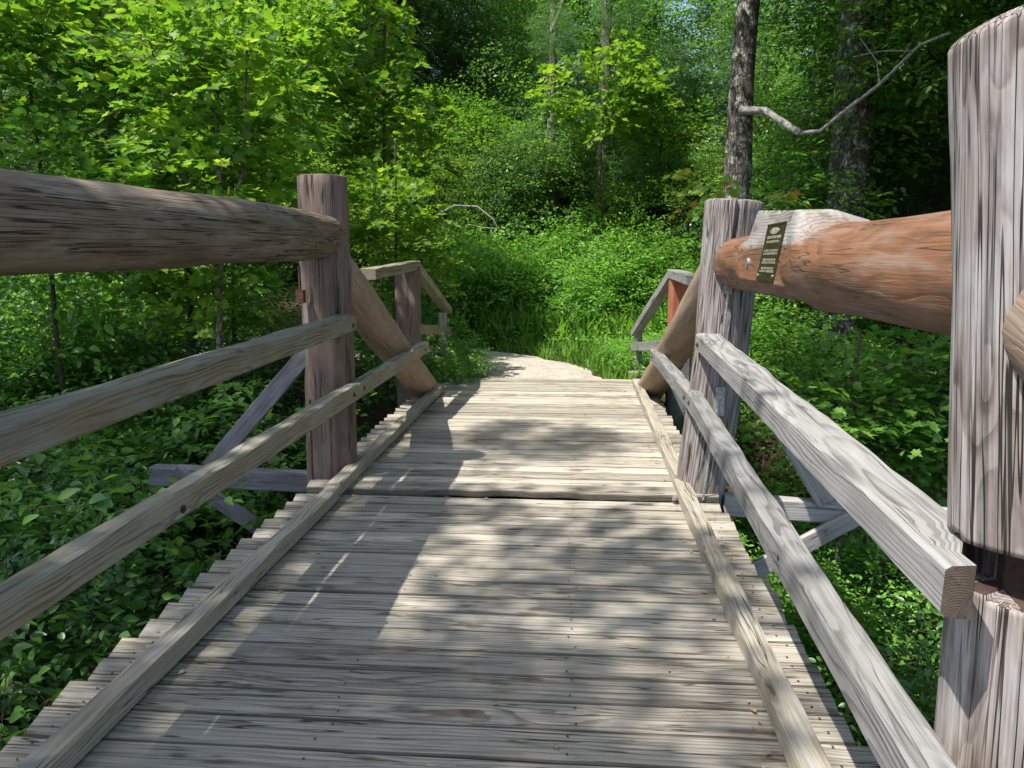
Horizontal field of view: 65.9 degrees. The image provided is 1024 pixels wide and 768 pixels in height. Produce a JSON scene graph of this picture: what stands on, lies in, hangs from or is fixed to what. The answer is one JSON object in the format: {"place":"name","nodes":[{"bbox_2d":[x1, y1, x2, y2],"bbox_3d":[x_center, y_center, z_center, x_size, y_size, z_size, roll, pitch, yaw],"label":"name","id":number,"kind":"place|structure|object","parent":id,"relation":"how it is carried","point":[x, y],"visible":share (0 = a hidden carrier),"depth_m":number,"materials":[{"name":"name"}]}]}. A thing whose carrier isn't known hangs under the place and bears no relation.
{"place":"outdoors","nodes":[
{"label":"outdoors","id":0,"kind":"place"},
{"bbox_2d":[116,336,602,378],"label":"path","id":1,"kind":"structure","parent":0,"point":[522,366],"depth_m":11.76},
{"bbox_2d":[31,170,949,745],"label":"ground","id":2,"kind":"structure","parent":0,"point":[379,414],"depth_m":9.94,"materials":[{"name":"brown soil"}]},
{"bbox_2d":[0,303,130,405],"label":"shrub","id":3,"kind":"object","parent":2,"relation":"on","point":[53,369],"visible":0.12,"depth_m":10.52,"materials":[{"name":"green plant"}]},
{"bbox_2d":[0,272,140,439],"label":"shrub","id":4,"kind":"object","parent":2,"relation":"on","point":[3,358],"visible":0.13,"depth_m":10.13,"materials":[{"name":"green plant"}]},
{"bbox_2d":[0,1,154,181],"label":"forest tree","id":5,"kind":"object","parent":2,"relation":"on","point":[15,148],"visible":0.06,"depth_m":21.18,"materials":[{"name":"green plant"}]},
{"bbox_2d":[0,0,179,445],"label":"maple sapling","id":6,"kind":"object","parent":2,"relation":"on","point":[30,9],"visible":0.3,"depth_m":9.17,"materials":[{"name":"green plant"}]},
{"bbox_2d":[0,518,180,746],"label":"shrub","id":7,"kind":"object","parent":2,"relation":"on","point":[110,632],"visible":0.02,"depth_m":5.82,"materials":[{"name":"green plant"}]},
{"bbox_2d":[0,272,186,399],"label":"shrub","id":8,"kind":"object","parent":2,"relation":"on","point":[34,297],"visible":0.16,"depth_m":11.11,"materials":[{"name":"green plant"}]},
{"bbox_2d":[0,471,194,751],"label":"shrub","id":9,"kind":"object","parent":2,"relation":"on","point":[103,640],"visible":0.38,"depth_m":4.40,"materials":[{"name":"green plant"}]},
{"bbox_2d":[0,450,211,723],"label":"shrub","id":10,"kind":"object","parent":2,"relation":"on","point":[23,500],"visible":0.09,"depth_m":6.45,"materials":[{"name":"green plant"}]},
{"bbox_2d":[0,271,212,466],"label":"shrub","id":11,"kind":"object","parent":2,"relation":"on","point":[100,334],"visible":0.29,"depth_m":10.00,"materials":[{"name":"green plant"}]},
{"bbox_2d":[20,287,203,420],"bbox_3d":[-5.322,-0.089,11.080,2.526,2.552,2.504,-2,9,-10],"label":"shrub","id":12,"kind":"object","parent":2,"relation":"on","point":[125,344],"visible":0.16,"depth_m":10.58,"materials":[{"name":"green plant"}]},
{"bbox_2d":[0,0,227,372],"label":"maple sapling","id":13,"kind":"object","parent":2,"relation":"on","point":[44,60],"visible":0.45,"depth_m":8.62,"materials":[{"name":"green plant"}]},
{"bbox_2d":[0,451,227,659],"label":"shrub","id":14,"kind":"object","parent":2,"relation":"on","point":[2,470],"visible":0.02,"depth_m":7.58,"materials":[{"name":"green plant"}]},
{"bbox_2d":[0,262,277,399],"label":"undergrowth","id":15,"kind":"object","parent":2,"relation":"on","point":[182,272],"visible":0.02,"depth_m":13.10,"materials":[{"name":"green plant"}]},
{"bbox_2d":[7,396,297,590],"bbox_3d":[-3.529,1.343,8.903,3.209,2.337,3.197,1,9,5],"label":"shrub","id":16,"kind":"object","parent":2,"relation":"on","point":[207,534],"visible":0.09,"depth_m":8.49,"materials":[{"name":"green plant"}]},
{"bbox_2d":[78,392,253,505],"bbox_3d":[-4.226,0.942,9.697,2.427,2.297,2.513,1,9,5],"label":"shrub","id":17,"kind":"object","parent":2,"relation":"on","point":[137,419],"visible":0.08,"depth_m":9.22,"materials":[{"name":"green plant"}]},
{"bbox_2d":[0,0,337,415],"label":"slim tree","id":18,"kind":"object","parent":2,"relation":"on","point":[87,24],"visible":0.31,"depth_m":9.00,"materials":[{"name":"green plant"}]},
{"bbox_2d":[62,0,327,440],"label":"maple sapling","id":19,"kind":"object","parent":2,"relation":"on","point":[171,98],"visible":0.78,"depth_m":8.10,"materials":[{"name":"green plant"}]},
{"bbox_2d":[99,385,306,574],"bbox_3d":[-3.275,1.027,8.968,2.953,2.494,3.004,1,9,5],"label":"shrub","id":20,"kind":"object","parent":2,"relation":"on","point":[228,428],"visible":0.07,"depth_m":8.54,"materials":[{"name":"green plant"}]},
{"bbox_2d":[136,263,285,350],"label":"shrub","id":21,"kind":"object","parent":2,"relation":"on","point":[259,312],"visible":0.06,"depth_m":12.82,"materials":[{"name":"green plant"}]},
{"bbox_2d":[120,339,302,466],"bbox_3d":[-3.629,0.407,10.116,2.565,1.928,2.576,1,9,5],"label":"shrub","id":22,"kind":"object","parent":2,"relation":"on","point":[194,402],"visible":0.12,"depth_m":9.65,"materials":[{"name":"green plant"}]},
{"bbox_2d":[57,0,369,343],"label":"maple sapling","id":23,"kind":"object","parent":2,"relation":"on","point":[295,8],"visible":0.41,"depth_m":11.03,"materials":[{"name":"green plant"}]},
{"bbox_2d":[0,232,470,747],"bbox_3d":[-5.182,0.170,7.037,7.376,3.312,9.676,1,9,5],"label":"undergrowth","id":24,"kind":"object","parent":2,"relation":"on","point":[101,500],"visible":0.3,"depth_m":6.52,"materials":[{"name":"green plant"}]},
{"bbox_2d":[251,0,466,301],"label":"maple sapling","id":25,"kind":"object","parent":2,"relation":"on","point":[367,88],"visible":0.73,"depth_m":12.59,"materials":[{"name":"green plant"}]},
{"bbox_2d":[239,48,511,274],"bbox_3d":[-3.351,-4.752,20.577,7.174,6.803,6.847,1,9,5],"label":"forest tree","id":26,"kind":"object","parent":2,"relation":"on","point":[327,165],"visible":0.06,"depth_m":19.20,"materials":[{"name":"green plant"}]},
{"bbox_2d":[292,140,473,377],"bbox_3d":[-1.841,-1.496,10.827,2.627,3.603,2.322,1,9,5],"label":"maple sapling","id":27,"kind":"object","parent":2,"relation":"on","point":[374,226],"visible":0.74,"depth_m":10.59,"materials":[{"name":"green plant"}]},
{"bbox_2d":[360,261,451,407],"bbox_3d":[-1.198,-0.203,9.387,0.308,2.490,3.862,1,9,6],"label":"approach railing","id":28,"kind":"object","parent":2,"relation":"on","point":[412,278],"visible":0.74,"depth_m":9.16,"materials":[{"name":"brown wood"}]},
{"bbox_2d":[304,0,507,250],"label":"dark tree","id":29,"kind":"object","parent":2,"relation":"on","point":[414,5],"visible":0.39,"depth_m":21.08,"materials":[{"name":"green plant"}]},
{"bbox_2d":[306,0,511,206],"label":"forest tree","id":30,"kind":"object","parent":2,"relation":"on","point":[457,65],"visible":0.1,"depth_m":23.00,"materials":[{"name":"green plant"}]},
{"bbox_2d":[357,312,472,401],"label":"shrub","id":31,"kind":"object","parent":2,"relation":"on","point":[427,338],"visible":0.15,"depth_m":10.33,"materials":[{"name":"green plant"}]},
{"bbox_2d":[330,130,509,265],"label":"understory tree","id":32,"kind":"object","parent":2,"relation":"on","point":[450,196],"visible":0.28,"depth_m":17.74,"materials":[{"name":"green plant"}]},
{"bbox_2d":[301,57,556,249],"bbox_3d":[-2.074,-5.752,22.284,7.608,6.258,7.795,1,9,5],"label":"forest tree","id":33,"kind":"object","parent":2,"relation":"on","point":[428,84],"visible":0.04,"depth_m":20.68,"materials":[{"name":"green plant"}]},
{"bbox_2d":[423,344,490,385],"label":"shrub","id":34,"kind":"object","parent":2,"relation":"on","point":[460,370],"visible":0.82,"depth_m":10.27,"materials":[{"name":"green plant"}]},
{"bbox_2d":[3,0,911,199],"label":"distant wood","id":35,"kind":"object","parent":2,"relation":"on","point":[664,30],"visible":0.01,"depth_m":25.29,"materials":[{"name":"green plant"}]},
{"bbox_2d":[384,210,530,340],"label":"shrub","id":36,"kind":"object","parent":2,"relation":"on","point":[466,271],"visible":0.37,"depth_m":15.04,"materials":[{"name":"green plant"}]},
{"bbox_2d":[423,330,505,378],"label":"shrub","id":37,"kind":"object","parent":2,"relation":"on","point":[473,355],"visible":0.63,"depth_m":10.81,"materials":[{"name":"green plant"}]},
{"bbox_2d":[406,0,546,132],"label":"forest tree","id":38,"kind":"object","parent":2,"relation":"on","point":[487,34],"visible":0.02,"depth_m":27.23,"materials":[{"name":"green plant"}]},
{"bbox_2d":[422,229,537,310],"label":"shrub","id":39,"kind":"object","parent":2,"relation":"on","point":[504,267],"visible":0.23,"depth_m":15.66,"materials":[{"name":"green plant"}]},
{"bbox_2d":[425,192,536,280],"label":"shrub","id":40,"kind":"object","parent":2,"relation":"on","point":[483,225],"visible":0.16,"depth_m":17.16,"materials":[{"name":"green plant"}]},
{"bbox_2d":[375,25,592,246],"bbox_3d":[-0.684,-5.596,20.499,5.575,6.549,5.733,-5,10,-31],"label":"forest tree","id":41,"kind":"object","parent":2,"relation":"on","point":[488,106],"visible":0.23,"depth_m":19.30,"materials":[{"name":"green plant"}]},
{"bbox_2d":[431,218,537,315],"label":"shrub","id":42,"kind":"object","parent":2,"relation":"on","point":[495,271],"visible":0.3,"depth_m":15.83,"materials":[{"name":"green plant"}]},
{"bbox_2d":[424,0,546,206],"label":"forest tree","id":43,"kind":"object","parent":2,"relation":"on","point":[505,38],"visible":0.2,"depth_m":23.61,"materials":[{"name":"green plant"}]},
{"bbox_2d":[27,72,949,279],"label":"wood undergrowth","id":44,"kind":"object","parent":2,"relation":"on","point":[657,140],"visible":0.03,"depth_m":19.40,"materials":[{"name":"green plant"}]},
{"bbox_2d":[437,216,542,314],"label":"shrub","id":45,"kind":"object","parent":2,"relation":"on","point":[485,241],"visible":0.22,"depth_m":15.87,"materials":[{"name":"green plant"}]},
{"bbox_2d":[429,133,562,259],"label":"understory tree","id":46,"kind":"object","parent":2,"relation":"on","point":[491,189],"visible":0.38,"depth_m":18.06,"materials":[{"name":"green plant"}]},
{"bbox_2d":[0,5,1023,767],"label":"wooden footbridge","id":47,"kind":"object","parent":2,"relation":"on","point":[574,629],"visible":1,"depth_m":3.09,"materials":[{"name":"grey wood"}]},
{"bbox_2d":[457,213,576,315],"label":"shrub","id":48,"kind":"object","parent":2,"relation":"on","point":[519,265],"visible":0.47,"depth_m":15.98,"materials":[{"name":"green plant"}]},
{"bbox_2d":[419,85,619,247],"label":"understory tree","id":49,"kind":"object","parent":2,"relation":"on","point":[523,144],"visible":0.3,"depth_m":18.65,"materials":[{"name":"green plant"}]},
{"bbox_2d":[467,225,601,305],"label":"shrub","id":50,"kind":"object","parent":2,"relation":"on","point":[536,270],"visible":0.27,"depth_m":16.34,"materials":[{"name":"green plant"}]},
{"bbox_2d":[485,0,587,267],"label":"pale barked tree","id":51,"kind":"object","parent":2,"relation":"on","point":[555,16],"visible":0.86,"depth_m":18.02,"materials":[{"name":"green plant"}]},
{"bbox_2d":[505,201,599,300],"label":"shrub","id":52,"kind":"object","parent":2,"relation":"on","point":[560,242],"visible":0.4,"depth_m":16.97,"materials":[{"name":"green plant"}]},
{"bbox_2d":[498,39,619,220],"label":"forest tree","id":53,"kind":"object","parent":2,"relation":"on","point":[565,85],"visible":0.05,"depth_m":21.38,"materials":[{"name":"green plant"}]},
{"bbox_2d":[466,75,665,263],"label":"forest tree","id":54,"kind":"object","parent":2,"relation":"on","point":[562,147],"visible":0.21,"depth_m":18.59,"materials":[{"name":"green plant"}]},
{"bbox_2d":[493,334,649,379],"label":"grass","id":55,"kind":"structure","parent":2,"relation":"on","point":[581,353],"depth_m":12.89,"materials":[{"name":"green plant"}]},
{"bbox_2d":[504,102,644,235],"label":"understory tree","id":56,"kind":"object","parent":2,"relation":"on","point":[582,130],"visible":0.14,"depth_m":19.09,"materials":[{"name":"green plant"}]},
{"bbox_2d":[534,201,614,286],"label":"shrub","id":57,"kind":"object","parent":2,"relation":"on","point":[578,237],"visible":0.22,"depth_m":17.36,"materials":[{"name":"green plant"}]},
{"bbox_2d":[455,0,698,214],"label":"forest tree","id":58,"kind":"object","parent":2,"relation":"on","point":[538,3],"visible":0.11,"depth_m":22.49,"materials":[{"name":"green plant"}]},
{"bbox_2d":[523,0,643,109],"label":"forest tree","id":59,"kind":"object","parent":2,"relation":"on","point":[573,5],"visible":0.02,"depth_m":26.08,"materials":[{"name":"green plant"}]},
{"bbox_2d":[542,269,635,332],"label":"shrub","id":60,"kind":"object","parent":2,"relation":"on","point":[592,298],"visible":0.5,"depth_m":15.08,"materials":[{"name":"green plant"}]},
{"bbox_2d":[530,227,660,322],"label":"shrub","id":61,"kind":"object","parent":2,"relation":"on","point":[617,260],"visible":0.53,"depth_m":15.40,"materials":[{"name":"green plant"}]},
{"bbox_2d":[536,179,665,267],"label":"shrub","id":62,"kind":"object","parent":2,"relation":"on","point":[595,220],"visible":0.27,"depth_m":17.31,"materials":[{"name":"green plant"}]},
{"bbox_2d":[524,25,684,250],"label":"maple sapling","id":63,"kind":"object","parent":2,"relation":"on","point":[622,111],"visible":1,"depth_m":16.78,"materials":[{"name":"green plant"}]},
{"bbox_2d":[553,238,660,308],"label":"shrub","id":64,"kind":"object","parent":2,"relation":"on","point":[595,262],"visible":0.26,"depth_m":15.69,"materials":[{"name":"green plant"}]},
{"bbox_2d":[571,235,653,307],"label":"shrub","id":65,"kind":"object","parent":2,"relation":"on","point":[592,260],"visible":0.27,"depth_m":15.77,"materials":[{"name":"green plant"}]},
{"bbox_2d":[564,212,675,300],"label":"shrub","id":66,"kind":"object","parent":2,"relation":"on","point":[622,247],"visible":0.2,"depth_m":16.19,"materials":[{"name":"green plant"}]},
{"bbox_2d":[580,0,678,233],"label":"pale barked tree","id":67,"kind":"object","parent":2,"relation":"on","point":[605,11],"visible":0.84,"depth_m":17.51,"materials":[{"name":"green plant"}]},
{"bbox_2d":[354,210,928,349],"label":"bank vegetation","id":68,"kind":"object","parent":2,"relation":"on","point":[568,277],"visible":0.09,"depth_m":15.19,"materials":[{"name":"green plant"}]},
{"bbox_2d":[557,92,726,243],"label":"forest tree","id":69,"kind":"object","parent":2,"relation":"on","point":[649,156],"visible":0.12,"depth_m":19.24,"materials":[{"name":"green plant"}]},
{"bbox_2d":[573,139,723,268],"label":"understory tree","id":70,"kind":"object","parent":2,"relation":"on","point":[663,188],"visible":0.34,"depth_m":17.25,"materials":[{"name":"green plant"}]},
{"bbox_2d":[568,27,729,146],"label":"forest tree","id":71,"kind":"object","parent":2,"relation":"on","point":[663,55],"visible":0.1,"depth_m":22.43,"materials":[{"name":"green plant"}]},
{"bbox_2d":[546,66,754,247],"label":"understory tree","id":72,"kind":"object","parent":2,"relation":"on","point":[684,129],"visible":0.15,"depth_m":18.86,"materials":[{"name":"green plant"}]},
{"bbox_2d":[602,199,699,306],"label":"shrub","id":73,"kind":"object","parent":2,"relation":"on","point":[644,239],"visible":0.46,"depth_m":16.01,"materials":[{"name":"green plant"}]},
{"bbox_2d":[628,269,694,434],"bbox_3d":[1.773,-0.086,8.961,0.688,2.392,4.163,1,9,5],"label":"approach railing","id":74,"kind":"object","parent":2,"relation":"on","point":[674,284],"visible":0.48,"depth_m":9.38,"materials":[{"name":"grey wood"}]},
{"bbox_2d":[581,0,764,125],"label":"forest tree","id":75,"kind":"object","parent":2,"relation":"on","point":[702,19],"visible":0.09,"depth_m":25.13,"materials":[{"name":"green plant"}]},
{"bbox_2d":[576,99,804,252],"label":"understory tree","id":76,"kind":"object","parent":2,"relation":"on","point":[692,143],"visible":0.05,"depth_m":18.36,"materials":[{"name":"green plant"}]},
{"bbox_2d":[635,27,783,211],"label":"forest tree","id":77,"kind":"object","parent":2,"relation":"on","point":[694,80],"visible":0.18,"depth_m":20.60,"materials":[{"name":"green plant"}]},
{"bbox_2d":[640,113,795,268],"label":"understory tree","id":78,"kind":"object","parent":2,"relation":"on","point":[704,171],"visible":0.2,"depth_m":17.12,"materials":[{"name":"green plant"}]},
{"bbox_2d":[635,295,829,396],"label":"shrub","id":79,"kind":"object","parent":2,"relation":"on","point":[767,333],"visible":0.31,"depth_m":10.24,"materials":[{"name":"green plant"}]},
{"bbox_2d":[662,146,809,526],"bbox_3d":[1.916,0.007,6.780,1.376,3.886,1.419,1,9,5],"label":"young maple","id":80,"kind":"object","parent":2,"relation":"on","point":[789,197],"visible":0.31,"depth_m":6.46,"materials":[{"name":"green plant"}]},
{"bbox_2d":[692,0,800,190],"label":"forest tree","id":81,"kind":"object","parent":2,"relation":"on","point":[732,35],"visible":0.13,"depth_m":23.13,"materials":[{"name":"green plant"}]},
{"bbox_2d":[590,310,916,382],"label":"herbs","id":82,"kind":"object","parent":2,"relation":"on","point":[623,346],"visible":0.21,"depth_m":11.32,"materials":[{"name":"green plant"}]},
{"bbox_2d":[713,0,835,149],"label":"forest tree","id":83,"kind":"object","parent":2,"relation":"on","point":[798,3],"visible":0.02,"depth_m":25.84,"materials":[{"name":"green plant"}]},
{"bbox_2d":[649,75,924,232],"bbox_3d":[6.871,-4.569,20.109,7.040,6.340,7.461,1,9,5],"label":"forest tree","id":84,"kind":"object","parent":2,"relation":"on","point":[705,126],"visible":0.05,"depth_m":18.85,"materials":[{"name":"green plant"}]},
{"bbox_2d":[672,71,906,234],"bbox_3d":[6.090,-3.954,17.110,4.901,5.395,4.766,-8,12,-43],"label":"understory tree","id":85,"kind":"object","parent":2,"relation":"on","point":[771,136],"visible":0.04,"depth_m":16.57,"materials":[{"name":"green plant"}]},
{"bbox_2d":[646,326,949,745],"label":"undergrowth","id":86,"kind":"object","parent":2,"relation":"on","point":[894,636],"visible":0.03,"depth_m":7.78,"materials":[{"name":"green plant"}]},
{"bbox_2d":[742,443,866,558],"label":"shrub","id":87,"kind":"object","parent":2,"relation":"on","point":[786,491],"visible":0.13,"depth_m":8.43,"materials":[{"name":"green plant"}]},
{"bbox_2d":[749,294,871,383],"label":"shrub","id":88,"kind":"object","parent":2,"relation":"on","point":[821,318],"visible":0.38,"depth_m":10.86,"materials":[{"name":"green plant"}]},
{"bbox_2d":[737,492,888,623],"bbox_3d":[2.694,1.811,7.540,1.775,1.621,2.026,1,9,5],"label":"shrub","id":89,"kind":"object","parent":2,"relation":"on","point":[803,526],"visible":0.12,"depth_m":7.37,"materials":[{"name":"green plant"}]},
{"bbox_2d":[723,0,923,201],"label":"forest tree","id":90,"kind":"object","parent":2,"relation":"on","point":[778,87],"visible":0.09,"depth_m":20.29,"materials":[{"name":"green plant"}]},
{"bbox_2d":[676,0,974,365],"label":"dark tree","id":91,"kind":"object","parent":2,"relation":"on","point":[852,133],"visible":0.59,"depth_m":11.72,"materials":[{"name":"green plant"}]},
{"bbox_2d":[637,0,1018,220],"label":"shade tree","id":92,"kind":"object","parent":2,"relation":"on","point":[878,177],"visible":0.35,"depth_m":14.31,"materials":[{"name":"green plant"}]},
{"bbox_2d":[766,572,910,657],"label":"shrub","id":93,"kind":"object","parent":2,"relation":"on","point":[799,625],"visible":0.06,"depth_m":6.42,"materials":[{"name":"green plant"}]},
{"bbox_2d":[735,324,949,578],"bbox_3d":[3.598,0.522,7.137,3.454,2.356,2.002,-2,9,-10],"label":"young maple","id":94,"kind":"object","parent":2,"relation":"on","point":[882,423],"visible":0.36,"depth_m":6.73,"materials":[{"name":"green plant"}]},
{"bbox_2d":[771,560,921,733],"bbox_3d":[2.349,2.176,6.341,1.726,1.302,1.741,4,10,26],"label":"shrub","id":95,"kind":"object","parent":2,"relation":"on","point":[837,588],"visible":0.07,"depth_m":6.27,"materials":[{"name":"green plant"}]},
{"bbox_2d":[776,527,942,643],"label":"shrub","id":96,"kind":"object","parent":2,"relation":"on","point":[877,549],"visible":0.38,"depth_m":6.93,"materials":[{"name":"green plant"}]},
{"bbox_2d":[723,0,1020,199],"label":"lichen tree","id":97,"kind":"object","parent":2,"relation":"on","point":[742,110],"visible":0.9,"depth_m":10.48,"materials":[{"name":"grey plant"}]},
{"bbox_2d":[809,583,942,746],"bbox_3d":[2.707,2.258,4.965,1.994,1.737,2.048,-7,11,-38],"label":"shrub","id":98,"kind":"object","parent":2,"relation":"on","point":[907,679],"visible":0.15,"depth_m":5.04,"materials":[{"name":"green plant"}]},
{"bbox_2d":[757,0,1015,217],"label":"shade tree","id":99,"kind":"object","parent":2,"relation":"on","point":[790,70],"visible":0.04,"depth_m":16.18,"materials":[{"name":"green plant"}]},
{"bbox_2d":[824,324,950,496],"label":"young maple","id":100,"kind":"object","parent":2,"relation":"on","point":[941,344],"visible":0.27,"depth_m":6.89,"materials":[{"name":"green plant"}]},
{"bbox_2d":[870,590,941,669],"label":"shrub","id":101,"kind":"object","parent":2,"relation":"on","point":[938,633],"visible":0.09,"depth_m":6.45,"materials":[{"name":"green plant"}]},
{"bbox_2d":[887,583,942,677],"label":"shrub","id":102,"kind":"object","parent":2,"relation":"on","point":[919,636],"visible":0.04,"depth_m":6.29,"materials":[{"name":"green plant"}]},
{"bbox_2d":[357,258,903,348],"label":"tall grass","id":103,"kind":"structure","parent":0,"point":[538,325],"depth_m":14.82,"materials":[{"name":"green plant"}]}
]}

